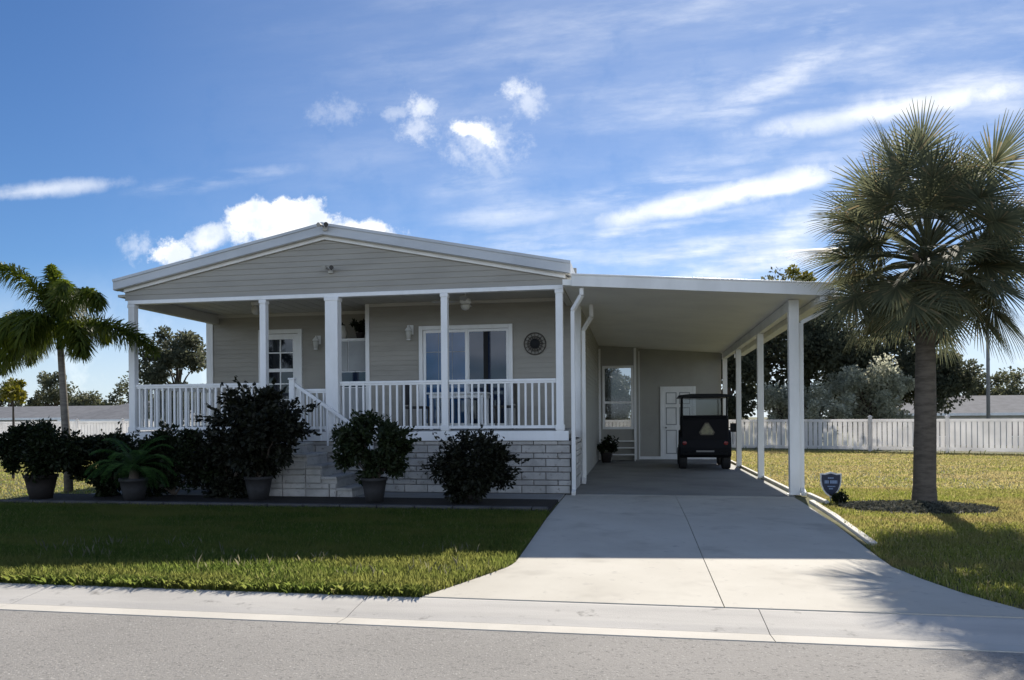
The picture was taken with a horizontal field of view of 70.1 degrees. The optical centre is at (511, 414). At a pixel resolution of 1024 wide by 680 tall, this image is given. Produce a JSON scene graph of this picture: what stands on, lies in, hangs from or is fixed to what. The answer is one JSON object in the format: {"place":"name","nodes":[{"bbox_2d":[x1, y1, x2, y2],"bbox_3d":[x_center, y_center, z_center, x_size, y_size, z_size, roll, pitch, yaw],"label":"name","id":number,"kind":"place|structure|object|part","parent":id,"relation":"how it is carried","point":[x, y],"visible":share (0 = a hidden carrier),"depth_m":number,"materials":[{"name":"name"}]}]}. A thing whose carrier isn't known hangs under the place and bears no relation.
{"place":"outdoors","nodes":[
{"label":"outdoors","id":0,"kind":"place"},
{"bbox_2d":[0,460,98,498],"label":"lawn","id":1,"kind":"structure","parent":0,"point":[15,492],"depth_m":15.48,"materials":[{"name":"green plant"}]},
{"bbox_2d":[0,501,550,596],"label":"front lawn","id":2,"kind":"structure","parent":0,"point":[290,531],"depth_m":8.57,"materials":[{"name":"green plant"}]},
{"bbox_2d":[91,490,564,501],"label":"front path","id":3,"kind":"structure","parent":0,"point":[559,497],"depth_m":12.98,"materials":[{"name":"concrete"}]},
{"bbox_2d":[341,323,347,338],"bbox_3d":[-3.850,-1.901,16.560,0.240,0.395,0.240,0,0,10],"label":"jar","id":4,"kind":"object","parent":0,"point":[344,332],"visible":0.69,"depth_m":16.49,"materials":[{"name":"white ceramic"}]},
{"bbox_2d":[112,222,598,496],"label":"house","id":5,"kind":"structure","parent":0,"point":[388,287],"depth_m":14.23,"materials":[{"name":"grey metal"}]},
{"bbox_2d":[251,302,259,314],"bbox_3d":[-5.449,-2.257,15.509,0.180,0.255,0.177,0,0,10],"label":"porch light","id":6,"kind":"object","parent":5,"relation":"attached to","point":[255,308],"visible":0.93,"depth_m":15.45,"materials":[{"name":"white glass"}]},
{"bbox_2d":[258,329,302,421],"bbox_3d":[-5.444,-0.844,17.135,1.090,2.330,0.096,0,0,10],"label":"front door","id":7,"kind":"structure","parent":5,"relation":"in","point":[285,347],"depth_m":17.15,"materials":[{"name":"white plastic"}]},
{"bbox_2d":[312,336,320,349],"bbox_3d":[-4.531,-1.681,16.905,0.170,0.330,0.209,0,0,10],"label":"wall lantern","id":8,"kind":"object","parent":5,"relation":"attached to","point":[316,340],"depth_m":16.85,"materials":[{"name":"white plastic"}]},
{"bbox_2d":[316,222,327,230],"bbox_3d":[-3.502,-3.509,13.595,0.231,0.121,0.179,0,0,10],"label":"flood light","id":9,"kind":"object","parent":5,"relation":"attached to","point":[325,226],"visible":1,"depth_m":13.54,"materials":[{"name":"white metal"}]},
{"bbox_2d":[322,265,333,273],"bbox_3d":[-3.440,-2.740,13.747,0.231,0.121,0.179,0,0,10],"label":"flood light","id":10,"kind":"object","parent":5,"relation":"attached to","point":[330,269],"visible":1,"depth_m":13.69,"materials":[{"name":"white metal"}]},
{"bbox_2d":[342,338,365,425],"bbox_3d":[-3.599,-0.698,16.550,0.980,2.010,0.600,0,0,10],"label":"storage cabinet","id":11,"kind":"object","parent":5,"relation":"on","point":[353,361],"visible":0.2,"depth_m":16.24,"materials":[{"name":"white plastic"}]},
{"bbox_3d":[-3.873,-1.306,16.307,0.430,0.670,0.022,0,0,10],"label":"door","id":12,"kind":"part","parent":11,"relation":"part of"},
{"bbox_3d":[-3.429,-1.309,16.233,0.430,0.670,0.022,0,0,10],"label":"door","id":13,"kind":"part","parent":11,"relation":"part of","materials":[{"name":"white"}]},
{"bbox_2d":[349,318,364,337],"bbox_3d":[-3.406,-1.948,16.536,0.481,0.484,0.462,0,0,24],"label":"potted plant","id":14,"kind":"object","parent":11,"relation":"on","point":[359,326],"visible":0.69,"depth_m":16.43,"materials":[{"name":"green plant"}]},
{"bbox_2d":[405,325,413,339],"bbox_3d":[-2.193,-1.759,15.550,0.170,0.330,0.209,0,0,10],"label":"wall lantern","id":15,"kind":"object","parent":5,"relation":"attached to","point":[409,329],"depth_m":15.49,"materials":[{"name":"white plastic"}]},
{"bbox_2d":[402,385,429,429],"bbox_3d":[-1.942,-0.166,14.772,0.450,0.918,0.460,0,0,10],"label":"patio chair","id":16,"kind":"object","parent":5,"relation":"on","point":[407,394],"visible":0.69,"depth_m":14.79,"materials":[{"name":"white metal"}]},
{"bbox_2d":[432,294,482,309],"bbox_3d":[-0.922,-2.243,14.447,1.005,0.340,1.005,0,0,-43],"label":"ceiling fan","id":17,"kind":"object","parent":5,"relation":"hanging from","point":[465,301],"visible":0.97,"depth_m":14.38,"materials":[{"name":"white plastic"}]},
{"bbox_2d":[426,392,490,429],"bbox_3d":[-1.048,-0.081,14.623,1.200,0.733,0.700,0,0,10],"label":"patio table","id":18,"kind":"object","parent":5,"relation":"on","point":[455,395],"visible":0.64,"depth_m":14.30,"materials":[{"name":"white plastic"}]},
{"bbox_2d":[419,324,512,425],"bbox_3d":[-0.982,-0.808,15.444,2.030,2.190,0.055,0,0,10],"label":"sliding door","id":19,"kind":"structure","parent":5,"relation":"in","point":[480,351],"depth_m":15.44,"materials":[{"name":"white plastic"}]},
{"bbox_2d":[493,383,516,428],"bbox_3d":[-0.156,-0.180,14.473,0.450,0.918,0.460,0,0,10],"label":"patio chair","id":20,"kind":"object","parent":5,"relation":"on","point":[514,396],"visible":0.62,"depth_m":14.46,"materials":[{"name":"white metal"}]},
{"bbox_2d":[524,332,545,354],"bbox_3d":[0.475,-1.484,15.187,0.480,0.480,0.040,0,0,10],"label":"wall ornament","id":21,"kind":"object","parent":5,"relation":"attached to","point":[534,343],"depth_m":15.18,"materials":[{"name":"plastic"}]},
{"bbox_2d":[0,610,1023,679],"bbox_3d":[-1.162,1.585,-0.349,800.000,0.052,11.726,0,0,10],"label":"road","id":22,"kind":"structure","parent":0,"point":[35,645],"depth_m":4.84,"materials":[{"name":"grey asphalt"}]},
{"bbox_2d":[0,417,1023,608],"bbox_3d":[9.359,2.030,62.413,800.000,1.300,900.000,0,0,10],"label":"ground","id":23,"kind":"structure","parent":0,"point":[804,499],"depth_m":14.54,"materials":[{"name":"green plant"}]},
{"bbox_2d":[0,377,28,479],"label":"sapling","id":24,"kind":"object","parent":23,"relation":"on","point":[15,391],"visible":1,"depth_m":17.21,"materials":[{"name":"green plant"}]},
{"bbox_2d":[0,380,36,406],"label":"tree","id":25,"kind":"object","parent":23,"relation":"on","point":[16,403],"visible":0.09,"depth_m":72.23,"materials":[{"name":"green plant"}]},
{"bbox_2d":[26,370,79,405],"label":"tree","id":26,"kind":"object","parent":23,"relation":"on","point":[49,396],"visible":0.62,"depth_m":72.46,"materials":[{"name":"green plant"}]},
{"bbox_2d":[0,405,117,421],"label":"bungalow","id":27,"kind":"object","parent":23,"relation":"on","point":[27,413],"visible":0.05,"depth_m":60.14,"materials":[{"name":"paint"}]},
{"bbox_2d":[0,261,161,492],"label":"foxtail palm","id":28,"kind":"object","parent":23,"relation":"on","point":[28,337],"visible":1,"depth_m":14.09,"materials":[{"name":"green plant"}]},
{"bbox_2d":[68,391,107,405],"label":"tree","id":29,"kind":"object","parent":23,"relation":"on","point":[84,399],"visible":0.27,"depth_m":70.28,"materials":[{"name":"green plant"}]},
{"bbox_2d":[0,418,200,438],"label":"picket fence","id":30,"kind":"object","parent":23,"relation":"on","point":[107,427],"visible":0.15,"depth_m":36.88,"materials":[{"name":"white plastic"}]},
{"bbox_2d":[102,375,153,405],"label":"tree","id":31,"kind":"object","parent":23,"relation":"on","point":[119,401],"visible":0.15,"depth_m":69.73,"materials":[{"name":"green plant"}]},
{"bbox_2d":[57,401,200,435],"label":"bungalow","id":32,"kind":"object","parent":23,"relation":"on","point":[117,413],"visible":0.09,"depth_m":53.66,"materials":[{"name":"paint"}]},
{"bbox_2d":[81,424,93,435],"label":"window","id":33,"kind":"structure","parent":32,"relation":"in","point":[84,424],"depth_m":53.34,"materials":[{"name":"white plastic"}]},
{"bbox_2d":[126,325,206,425],"bbox_3d":[-14.018,-1.026,30.099,3.711,5.578,3.203,0,0,10],"label":"yard tree","id":34,"kind":"object","parent":23,"relation":"on","point":[178,355],"visible":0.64,"depth_m":29.49,"materials":[{"name":"green plant"}]},
{"bbox_2d":[0,569,431,597],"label":"lawn edge grass","id":35,"kind":"structure","parent":23,"relation":"on","point":[73,579],"depth_m":6.60,"materials":[{"name":"green plant"}]},
{"bbox_2d":[0,499,547,511],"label":"bed edging","id":36,"kind":"object","parent":23,"relation":"on","point":[470,507],"visible":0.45,"depth_m":11.45,"materials":[{"name":"grey concrete"}]},
{"bbox_2d":[13,494,557,511],"bbox_3d":[-4.067,1.510,12.300,9.590,0.140,1.276,0,0,10],"label":"planting bed","id":37,"kind":"object","parent":23,"relation":"on","point":[550,503],"visible":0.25,"depth_m":12.28,"materials":[{"name":"soil"}]},
{"bbox_2d":[0,415,98,498],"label":"potted shrub","id":38,"kind":"object","parent":37,"relation":"on","point":[43,452],"visible":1,"depth_m":12.60,"materials":[{"name":"green plant"}]},
{"bbox_2d":[67,421,141,496],"bbox_3d":[-7.278,0.855,13.238,1.886,1.498,0.939,0,0,10],"label":"hedge shrub","id":39,"kind":"object","parent":37,"relation":"on","point":[108,488],"visible":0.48,"depth_m":13.09,"materials":[{"name":"green plant"}]},
{"bbox_2d":[83,435,183,500],"bbox_3d":[-6.475,0.908,12.529,1.530,1.101,1.515,0,0,-31],"label":"potted cycad","id":40,"kind":"object","parent":37,"relation":"on","point":[133,486],"visible":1,"depth_m":12.31,"materials":[{"name":"green plant"}]},
{"bbox_2d":[123,420,228,496],"bbox_3d":[-5.991,0.841,13.045,2.567,1.514,1.059,0,0,10],"label":"hedge shrub","id":41,"kind":"object","parent":37,"relation":"on","point":[181,444],"visible":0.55,"depth_m":12.80,"materials":[{"name":"green plant"}]},
{"bbox_2d":[182,428,253,498],"bbox_3d":[-4.961,0.883,12.852,1.974,1.352,0.911,0,0,10],"label":"hedge shrub","id":42,"kind":"object","parent":37,"relation":"on","point":[231,484],"visible":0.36,"depth_m":12.67,"materials":[{"name":"green plant"}]},
{"bbox_2d":[194,375,320,500],"bbox_3d":[-4.300,0.383,12.453,2.050,2.118,1.609,0,0,10],"label":"potted shrub","id":43,"kind":"object","parent":37,"relation":"on","point":[260,421],"visible":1,"depth_m":12.21,"materials":[{"name":"green plant"}]},
{"bbox_2d":[329,408,421,502],"bbox_3d":[-2.295,0.656,11.944,1.547,1.542,1.191,0,0,10],"label":"potted shrub","id":44,"kind":"object","parent":37,"relation":"on","point":[354,441],"visible":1,"depth_m":11.83,"materials":[{"name":"green plant"}]},
{"bbox_2d":[420,423,529,503],"bbox_3d":[-0.579,0.826,11.767,1.818,1.432,1.365,0,0,10],"label":"shrub","id":45,"kind":"object","parent":37,"relation":"on","point":[479,473],"visible":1,"depth_m":11.52,"materials":[{"name":"green plant"}]},
{"bbox_2d":[0,583,1023,644],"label":"curb","id":46,"kind":"structure","parent":23,"relation":"on","point":[991,630],"depth_m":5.81,"materials":[{"name":"concrete"}]},
{"bbox_2d":[0,603,1023,652],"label":"gutter","id":47,"kind":"object","parent":23,"relation":"on","point":[963,646],"visible":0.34,"depth_m":5.46,"materials":[{"name":"concrete"}]},
{"bbox_2d":[605,368,630,426],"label":"yard tree","id":48,"kind":"object","parent":23,"relation":"on","point":[617,387],"visible":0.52,"depth_m":36.17,"materials":[{"name":"green plant"}]},
{"bbox_2d":[721,347,769,433],"bbox_3d":[10.357,-1.218,35.360,3.764,6.012,3.754,0,0,10],"label":"oak tree","id":49,"kind":"object","parent":23,"relation":"on","point":[749,370],"visible":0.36,"depth_m":34.45,"materials":[{"name":"green plant"}]},
{"bbox_2d":[731,460,788,491],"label":"driveway kerb","id":50,"kind":"structure","parent":23,"relation":"on","point":[777,484],"depth_m":15.46,"materials":[{"name":"white concrete"}]},
{"bbox_2d":[756,382,807,444],"bbox_3d":[12.140,0.071,32.551,2.488,3.185,2.181,0,0,10],"label":"silver shrub tree","id":51,"kind":"object","parent":23,"relation":"on","point":[775,401],"visible":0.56,"depth_m":32.15,"materials":[{"name":"green plant"}]},
{"bbox_2d":[776,264,817,281],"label":"golden tree","id":52,"kind":"object","parent":23,"relation":"on","point":[793,272],"visible":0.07,"depth_m":43.93,"materials":[{"name":"green plant"}]},
{"bbox_2d":[605,415,1023,452],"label":"picket fence","id":53,"kind":"object","parent":23,"relation":"on","point":[873,434],"visible":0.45,"depth_m":26.55,"materials":[{"name":"white plastic"}]},
{"bbox_2d":[807,493,829,503],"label":"driveway kerb","id":54,"kind":"structure","parent":23,"relation":"on","point":[817,498],"depth_m":11.96,"materials":[{"name":"white concrete"}]},
{"bbox_2d":[742,267,902,445],"bbox_3d":[14.745,-2.847,36.619,8.813,9.196,6.758,0,0,10],"label":"oak tree","id":55,"kind":"object","parent":23,"relation":"on","point":[824,349],"visible":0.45,"depth_m":34.80,"materials":[{"name":"green plant"}]},
{"bbox_2d":[820,472,841,500],"bbox_3d":[5.100,1.209,11.684,0.323,0.606,0.046,0,0,10],"label":"security sign","id":56,"kind":"object","parent":23,"relation":"on","point":[830,482],"visible":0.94,"depth_m":11.66,"materials":[{"name":"metal"}]},
{"bbox_2d":[804,380,858,441],"bbox_3d":[13.428,0.067,31.627,2.939,3.171,2.728,0,0,10],"label":"silver shrub tree","id":57,"kind":"object","parent":23,"relation":"on","point":[818,403],"visible":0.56,"depth_m":30.99,"materials":[{"name":"green plant"}]},
{"bbox_2d":[830,488,850,502],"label":"plant","id":58,"kind":"object","parent":23,"relation":"on","point":[841,496],"visible":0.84,"depth_m":11.35,"materials":[{"name":"green plant"}]},
{"bbox_2d":[809,500,876,545],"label":"driveway kerb","id":59,"kind":"structure","parent":23,"relation":"on","point":[854,529],"depth_m":9.49,"materials":[{"name":"white concrete"}]},
{"bbox_2d":[743,446,985,452],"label":"grass","id":60,"kind":"structure","parent":23,"relation":"on","point":[874,451],"depth_m":26.51,"materials":[{"name":"green plant"}]},
{"bbox_2d":[820,328,914,418],"bbox_3d":[18.432,-1.780,36.706,5.321,7.196,5.006,0,0,-42],"label":"oak tree","id":61,"kind":"object","parent":23,"relation":"on","point":[901,367],"visible":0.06,"depth_m":35.92,"materials":[{"name":"green plant"}]},
{"bbox_2d":[823,353,914,442],"bbox_3d":[16.151,-0.565,33.071,3.771,4.401,3.503,0,0,-37],"label":"silver shrub tree","id":62,"kind":"object","parent":23,"relation":"on","point":[879,401],"visible":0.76,"depth_m":32.31,"materials":[{"name":"green plant"}]},
{"bbox_2d":[784,96,1023,502],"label":"cabbage palm","id":63,"kind":"object","parent":23,"relation":"on","point":[926,303],"visible":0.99,"depth_m":10.69,"materials":[{"name":"green plant"}]},
{"bbox_2d":[805,486,1023,608],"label":"side lawn","id":64,"kind":"structure","parent":23,"relation":"on","point":[967,524],"depth_m":8.46,"materials":[{"name":"green plant"}]},
{"bbox_2d":[838,499,999,514],"bbox_3d":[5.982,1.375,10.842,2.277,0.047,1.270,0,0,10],"label":"mulch","id":65,"kind":"object","parent":23,"relation":"on","point":[912,512],"visible":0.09,"depth_m":10.40,"materials":[{"name":"brown plant"}]},
{"bbox_2d":[888,340,986,414],"bbox_3d":[19.744,-1.228,34.335,4.149,5.864,3.771,0,0,24],"label":"oak tree","id":66,"kind":"object","parent":23,"relation":"on","point":[953,381],"visible":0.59,"depth_m":33.23,"materials":[{"name":"green plant"}]},
{"bbox_2d":[863,395,1023,444],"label":"bungalow","id":67,"kind":"object","parent":23,"relation":"on","point":[1006,406],"visible":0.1,"depth_m":47.53,"materials":[{"name":"paint"}]},
{"bbox_2d":[1012,422,1018,436],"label":"window","id":68,"kind":"structure","parent":67,"relation":"in","point":[1012,422],"depth_m":46.77,"materials":[{"name":"white plastic"}]},
{"bbox_2d":[937,388,981,395],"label":"tree","id":69,"kind":"object","parent":23,"relation":"on","point":[978,394],"visible":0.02,"depth_m":62.89,"materials":[{"name":"green plant"}]},
{"bbox_2d":[978,304,989,432],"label":"utility pole","id":70,"kind":"object","parent":23,"relation":"on","point":[987,386],"visible":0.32,"depth_m":45.72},
{"bbox_2d":[962,366,1023,395],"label":"tree","id":71,"kind":"object","parent":23,"relation":"on","point":[998,377],"visible":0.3,"depth_m":62.08,"materials":[{"name":"green plant"}]},
{"bbox_2d":[992,367,1023,393],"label":"tree","id":72,"kind":"object","parent":23,"relation":"on","point":[1022,378],"visible":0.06,"depth_m":63.86,"materials":[{"name":"green plant"}]},
{"bbox_2d":[0,0,1023,417],"label":"sky","id":73,"kind":"structure","parent":0,"point":[668,138],"materials":[{"name":"blue"}]},
{"bbox_2d":[571,459,794,497],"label":"carport floor","id":74,"kind":"structure","parent":0,"point":[655,477],"depth_m":15.52,"materials":[{"name":"concrete"}]},
{"bbox_2d":[597,434,618,462],"bbox_3d":[2.842,0.981,21.672,0.699,0.851,0.688,0,0,10],"label":"potted plant","id":75,"kind":"object","parent":74,"relation":"on","point":[607,445],"visible":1,"depth_m":21.51,"materials":[{"name":"green plant"}]},
{"bbox_2d":[598,346,638,459],"bbox_3d":[3.599,-0.452,24.409,1.238,3.750,3.460,0,0,10],"label":"screened bay","id":76,"kind":"object","parent":74,"relation":"on","point":[616,357],"visible":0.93,"depth_m":22.73,"materials":[{"name":"beige"}]},
{"bbox_2d":[602,365,633,428],"bbox_3d":[3.302,-0.545,22.755,0.960,1.980,0.080,0,0,10],"label":"window","id":77,"kind":"structure","parent":76,"relation":"in","point":[604,402],"depth_m":22.72,"materials":[{"name":"white plastic"}]},
{"bbox_2d":[611,440,635,460],"bbox_3d":[3.406,1.095,22.395,0.760,0.611,0.540,0,0,10],"label":"step rack","id":78,"kind":"object","parent":74,"relation":"on","point":[626,447],"visible":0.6,"depth_m":22.32,"materials":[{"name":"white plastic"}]},
{"bbox_2d":[638,349,720,459],"bbox_3d":[5.417,-0.481,24.089,2.570,3.780,2.890,0,0,10],"label":"utility room","id":79,"kind":"object","parent":74,"relation":"on","point":[667,378],"visible":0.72,"depth_m":22.77,"materials":[{"name":"beige paint"}]},
{"bbox_2d":[663,389,692,455],"bbox_3d":[5.172,0.286,22.741,0.900,2.170,0.028,0,0,10],"label":"door","id":80,"kind":"structure","parent":79,"relation":"in","point":[671,397],"depth_m":22.75,"materials":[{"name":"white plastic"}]},
{"bbox_2d":[562,273,838,495],"bbox_3d":[4.038,-0.549,17.671,4.592,3.898,10.705,0,0,10],"label":"carport","id":81,"kind":"object","parent":74,"relation":"on","point":[737,318],"visible":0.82,"depth_m":14.00,"materials":[{"name":"white metal"}]},
{"bbox_2d":[676,393,735,468],"bbox_3d":[5.221,0.422,19.588,1.545,1.931,2.540,0,0,12],"label":"golf cart","id":82,"kind":"object","parent":74,"relation":"on","point":[704,436],"visible":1,"depth_m":18.51,"materials":[{"name":"plastic"}]},
{"bbox_2d":[422,495,1023,617],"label":"driveway","id":83,"kind":"structure","parent":0,"point":[779,553],"depth_m":7.32,"materials":[{"name":"concrete"}]},
{"bbox_2d":[731,449,1023,490],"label":"back lawn","id":84,"kind":"structure","parent":0,"point":[1011,467],"depth_m":18.77,"materials":[{"name":"green plant"}]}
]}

